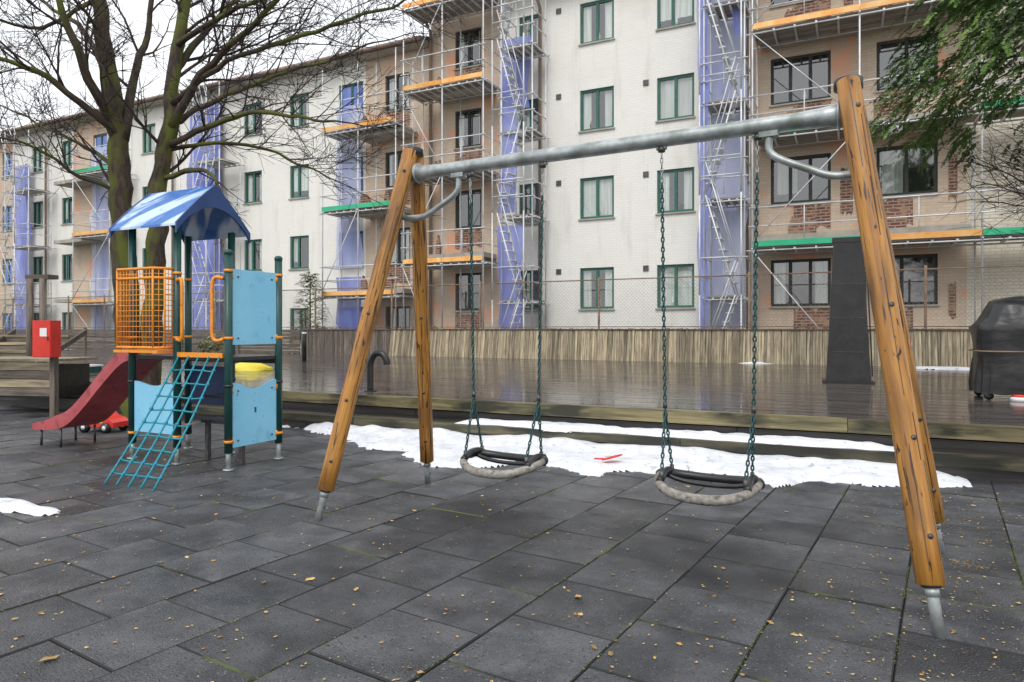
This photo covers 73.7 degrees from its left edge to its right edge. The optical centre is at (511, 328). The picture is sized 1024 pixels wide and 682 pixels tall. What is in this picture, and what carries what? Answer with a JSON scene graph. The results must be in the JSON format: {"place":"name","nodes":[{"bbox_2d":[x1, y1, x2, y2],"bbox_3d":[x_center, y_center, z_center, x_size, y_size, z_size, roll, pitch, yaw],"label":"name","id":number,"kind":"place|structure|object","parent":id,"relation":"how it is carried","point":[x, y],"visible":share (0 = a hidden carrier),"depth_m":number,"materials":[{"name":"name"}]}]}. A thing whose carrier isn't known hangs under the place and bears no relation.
{"place":"outdoors","nodes":[
{"label":"outdoors","id":0,"kind":"place"},
{"bbox_2d":[90,364,102,372],"bbox_3d":[-8.665,0.804,13.731,0.640,0.151,0.420,0,0,9],"label":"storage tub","id":1,"kind":"object","parent":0,"point":[95,368],"visible":0.18,"depth_m":13.74,"materials":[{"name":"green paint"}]},
{"bbox_2d":[0,0,430,130],"label":"sky","id":2,"kind":"structure","parent":0,"point":[133,10],"materials":[{"name":"white"}]},
{"bbox_2d":[0,405,1023,681],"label":"rubber paving","id":3,"kind":"structure","parent":0,"point":[232,563],"depth_m":3.61,"materials":[{"name":"rubber"}]},
{"bbox_2d":[32,320,60,416],"bbox_3d":[-6.734,0.591,9.919,0.300,1.417,0.281,0,0,9],"label":"fire hose cabinet","id":4,"kind":"object","parent":3,"relation":"on","point":[46,338],"visible":0.96,"depth_m":9.84,"materials":[{"name":"red metal"}]},
{"bbox_2d":[79,411,127,432],"bbox_3d":[-5.172,1.160,8.652,0.530,0.280,0.335,0,0,14],"label":"toy car","id":5,"kind":"object","parent":3,"relation":"on","point":[115,419],"visible":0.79,"depth_m":8.53,"materials":[{"name":"red plastic"}]},
{"bbox_2d":[32,185,283,490],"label":"playground climbing tower","id":6,"kind":"structure","parent":3,"relation":"on","point":[252,307],"depth_m":6.67,"materials":[{"name":"green paint"}]},
{"bbox_2d":[0,445,1021,681],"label":"fallen leaves","id":7,"kind":"object","parent":3,"relation":"on","point":[420,671],"visible":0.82,"depth_m":3.26,"materials":[{"name":"brown plant"}]},
{"bbox_2d":[2,445,1023,681],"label":"moss","id":8,"kind":"object","parent":3,"relation":"on","point":[527,601],"visible":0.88,"depth_m":3.31,"materials":[{"name":"green plant"}]},
{"bbox_2d":[314,74,945,639],"bbox_3d":[0.576,0.000,4.304,3.725,2.671,1.336,0,0,29],"label":"swing set","id":9,"kind":"object","parent":3,"relation":"on","point":[916,468],"visible":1,"depth_m":3.87,"materials":[{"name":"wood"}]},
{"label":"ground","id":10,"kind":"structure","parent":0,"visible":0},
{"bbox_2d":[0,81,56,334],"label":"scaffold","id":11,"kind":"object","parent":10,"relation":"on","point":[21,191],"visible":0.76,"depth_m":34.31,"materials":[{"name":"silver metal"}]},
{"bbox_2d":[70,130,136,343],"bbox_3d":[-19.154,-4.015,31.810,3.383,10.631,1.420,0,0,26],"label":"scaffold","id":12,"kind":"object","parent":10,"relation":"on","point":[100,264],"visible":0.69,"depth_m":32.48,"materials":[{"name":"silver metal"}]},
{"bbox_2d":[179,39,244,349],"bbox_3d":[-13.026,-5.304,28.471,3.384,13.226,1.954,0,0,26],"label":"scaffold","id":13,"kind":"object","parent":10,"relation":"on","point":[207,258],"visible":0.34,"depth_m":29.12,"materials":[{"name":"silver metal"}]},
{"bbox_2d":[0,48,428,350],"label":"walls","id":14,"kind":"structure","parent":10,"relation":"on","point":[276,220],"depth_m":28.09,"materials":[{"name":"paint"}]},
{"bbox_2d":[1,73,410,340],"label":"window frames","id":15,"kind":"structure","parent":14,"relation":"attached to","point":[299,196],"depth_m":28.54,"materials":[{"name":"green wood"}]},
{"bbox_2d":[6,76,408,336],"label":"window panes","id":16,"kind":"object","parent":14,"relation":"attached to","point":[346,92],"visible":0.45,"depth_m":28.16,"materials":[{"name":"glass"}]},
{"bbox_2d":[0,35,428,140],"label":"roof","id":17,"kind":"structure","parent":14,"relation":"on","point":[386,49],"depth_m":27.10,"materials":[{"name":"metal"}]},
{"bbox_2d":[0,0,501,418],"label":"bare deciduous tree","id":18,"kind":"object","parent":10,"relation":"on","point":[114,117],"visible":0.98,"depth_m":9.84,"materials":[{"name":"brown plant"}]},
{"bbox_2d":[286,272,330,353],"bbox_3d":[-7.381,-0.381,24.799,1.977,3.361,1.963,0,0,0],"label":"pine sapling","id":19,"kind":"object","parent":10,"relation":"on","point":[311,278],"visible":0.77,"depth_m":24.75,"materials":[{"name":"green plant"}]},
{"bbox_2d":[319,47,416,328],"bbox_3d":[-5.353,-4.275,24.963,3.843,11.151,1.420,0,0,26],"label":"scaffold","id":20,"kind":"object","parent":10,"relation":"on","point":[349,250],"visible":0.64,"depth_m":25.08,"materials":[{"name":"silver metal"}]},
{"bbox_2d":[400,0,504,328],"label":"scaffold","id":21,"kind":"object","parent":10,"relation":"on","point":[420,96],"visible":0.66,"depth_m":22.88,"materials":[{"name":"silver metal"}]},
{"bbox_2d":[0,349,1023,482],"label":"wooden deck","id":22,"kind":"structure","parent":10,"relation":"on","point":[972,436],"depth_m":8.71,"materials":[{"name":"brown wood"}]},
{"bbox_2d":[25,274,58,356],"bbox_3d":[-9.044,-0.075,13.085,0.500,1.910,0.328,0,0,9],"label":"timber post shelter","id":23,"kind":"object","parent":22,"relation":"on","point":[41,278],"visible":0.55,"depth_m":12.96,"materials":[{"name":"wood"}]},
{"bbox_2d":[0,329,86,361],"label":"wooden steps","id":24,"kind":"structure","parent":22,"relation":"on","point":[12,343],"depth_m":15.68,"materials":[{"name":"wood"}]},
{"bbox_2d":[0,356,97,397],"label":"timber planter","id":25,"kind":"object","parent":22,"relation":"on","point":[28,377],"visible":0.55,"depth_m":10.48,"materials":[{"name":"brown wood"}]},
{"bbox_2d":[0,327,299,353],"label":"wooden board wall","id":26,"kind":"structure","parent":22,"relation":"on","point":[98,339],"depth_m":26.73,"materials":[{"name":"brown wood"}]},
{"bbox_2d":[193,333,223,352],"bbox_3d":[-9.850,0.545,22.436,1.146,0.782,1.113,0,0,0],"label":"garden bush","id":27,"kind":"object","parent":22,"relation":"on","point":[218,347],"visible":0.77,"depth_m":22.30,"materials":[{"name":"green plant"}]},
{"bbox_2d":[235,363,272,370],"bbox_3d":[-5.511,0.768,14.346,0.898,0.255,0.608,0,0,0],"label":"yellow toy cover","id":28,"kind":"object","parent":22,"relation":"on","point":[250,367],"visible":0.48,"depth_m":14.18,"materials":[{"name":"plastic"}]},
{"bbox_2d":[302,330,306,360],"bbox_3d":[-5.597,0.465,18.392,0.126,0.830,0.123,0,0,0],"label":"bollard lamp","id":29,"kind":"object","parent":22,"relation":"on","point":[304,345],"visible":0.96,"depth_m":18.34,"materials":[{"name":"black metal"}]},
{"bbox_2d":[300,328,390,354],"bbox_3d":[-5.672,0.440,23.190,3.921,0.920,0.100,0,0,26],"label":"wooden slat fence","id":30,"kind":"object","parent":22,"relation":"on","point":[331,341],"visible":0.57,"depth_m":23.31,"materials":[{"name":"beige wood"}]},
{"bbox_2d":[364,349,389,391],"bbox_3d":[-1.890,0.586,9.515,0.412,0.589,0.177,0,0,33],"label":"black vent pipe","id":31,"kind":"object","parent":22,"relation":"on","point":[382,354],"visible":1,"depth_m":9.53,"materials":[{"name":"metal"}]},
{"bbox_2d":[0,362,971,515],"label":"snow","id":32,"kind":"structure","parent":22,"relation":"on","point":[579,456],"depth_m":6.59,"materials":[{"name":"white snow"}]},
{"bbox_2d":[594,454,621,460],"bbox_3d":[0.900,1.200,6.380,0.270,0.072,0.129,0,0,24],"label":"toy shovel","id":33,"kind":"object","parent":32,"relation":"on","point":[610,457],"visible":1,"depth_m":6.39,"materials":[{"name":"red plastic"}]},
{"bbox_2d":[389,328,972,367],"bbox_3d":[3.209,0.440,18.740,16.009,0.920,0.240,0,0,26],"label":"wooden slat fence","id":34,"kind":"object","parent":22,"relation":"on","point":[948,347],"visible":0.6,"depth_m":18.19,"materials":[{"name":"beige wood"}]},
{"bbox_2d":[822,236,874,383],"bbox_3d":[5.516,-0.300,11.215,0.760,2.360,0.600,0,0,24],"label":"outdoor fireplace","id":35,"kind":"object","parent":22,"relation":"on","point":[848,359],"visible":0.9,"depth_m":11.02,"materials":[{"name":"black metal"}]},
{"bbox_2d":[863,123,902,284],"bbox_3d":[8.825,-2.004,16.292,0.893,5.768,0.295,0,0,12],"label":"street lamp","id":36,"kind":"object","parent":22,"relation":"on","point":[892,133],"visible":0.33,"depth_m":16.20,"materials":[{"name":"metal"}]},
{"bbox_2d":[868,0,1023,174],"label":"evergreen tree","id":37,"kind":"object","parent":22,"relation":"on","point":[973,11],"visible":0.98,"depth_m":9.52,"materials":[{"name":"green plant"}]},
{"bbox_2d":[894,72,1023,248],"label":"bare shrub","id":38,"kind":"object","parent":22,"relation":"on","point":[1014,185],"visible":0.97,"depth_m":10.67,"materials":[{"name":"brown plant"}]},
{"bbox_2d":[968,296,1023,401],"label":"covered grill","id":39,"kind":"object","parent":22,"relation":"on","point":[996,329],"visible":1,"depth_m":8.35,"materials":[{"name":"black fabric"}]},
{"bbox_2d":[0,265,1023,349],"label":"chain link fence","id":40,"kind":"object","parent":10,"relation":"on","point":[925,269],"visible":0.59,"depth_m":19.32,"materials":[{"name":"metal"}]},
{"bbox_2d":[492,0,549,328],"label":"scaffold","id":41,"kind":"object","parent":10,"relation":"on","point":[518,54],"visible":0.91,"depth_m":21.69,"materials":[{"name":"silver metal"}]},
{"bbox_2d":[696,0,754,328],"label":"scaffold","id":42,"kind":"object","parent":10,"relation":"on","point":[724,85],"visible":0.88,"depth_m":19.44,"materials":[{"name":"silver metal"}]},
{"bbox_2d":[431,0,1023,328],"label":"walls","id":43,"kind":"structure","parent":10,"relation":"on","point":[625,242],"depth_m":21.18,"materials":[{"name":"paint"}]},
{"bbox_2d":[36,0,970,332],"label":"balconies","id":44,"kind":"structure","parent":43,"relation":"attached to","point":[896,208],"depth_m":19.61,"materials":[{"name":"metal"}]},
{"bbox_2d":[453,0,939,311],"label":"window frames","id":45,"kind":"structure","parent":43,"relation":"attached to","point":[773,203],"depth_m":20.73,"materials":[{"name":"green wood"}]},
{"bbox_2d":[459,0,933,308],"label":"window panes","id":46,"kind":"object","parent":43,"relation":"attached to","point":[891,172],"visible":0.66,"depth_m":20.68,"materials":[{"name":"glass"}]},
{"bbox_2d":[746,0,1023,328],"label":"scaffold","id":47,"kind":"object","parent":10,"relation":"on","point":[859,19],"visible":0.67,"depth_m":17.64,"materials":[{"name":"silver metal"}]}
]}

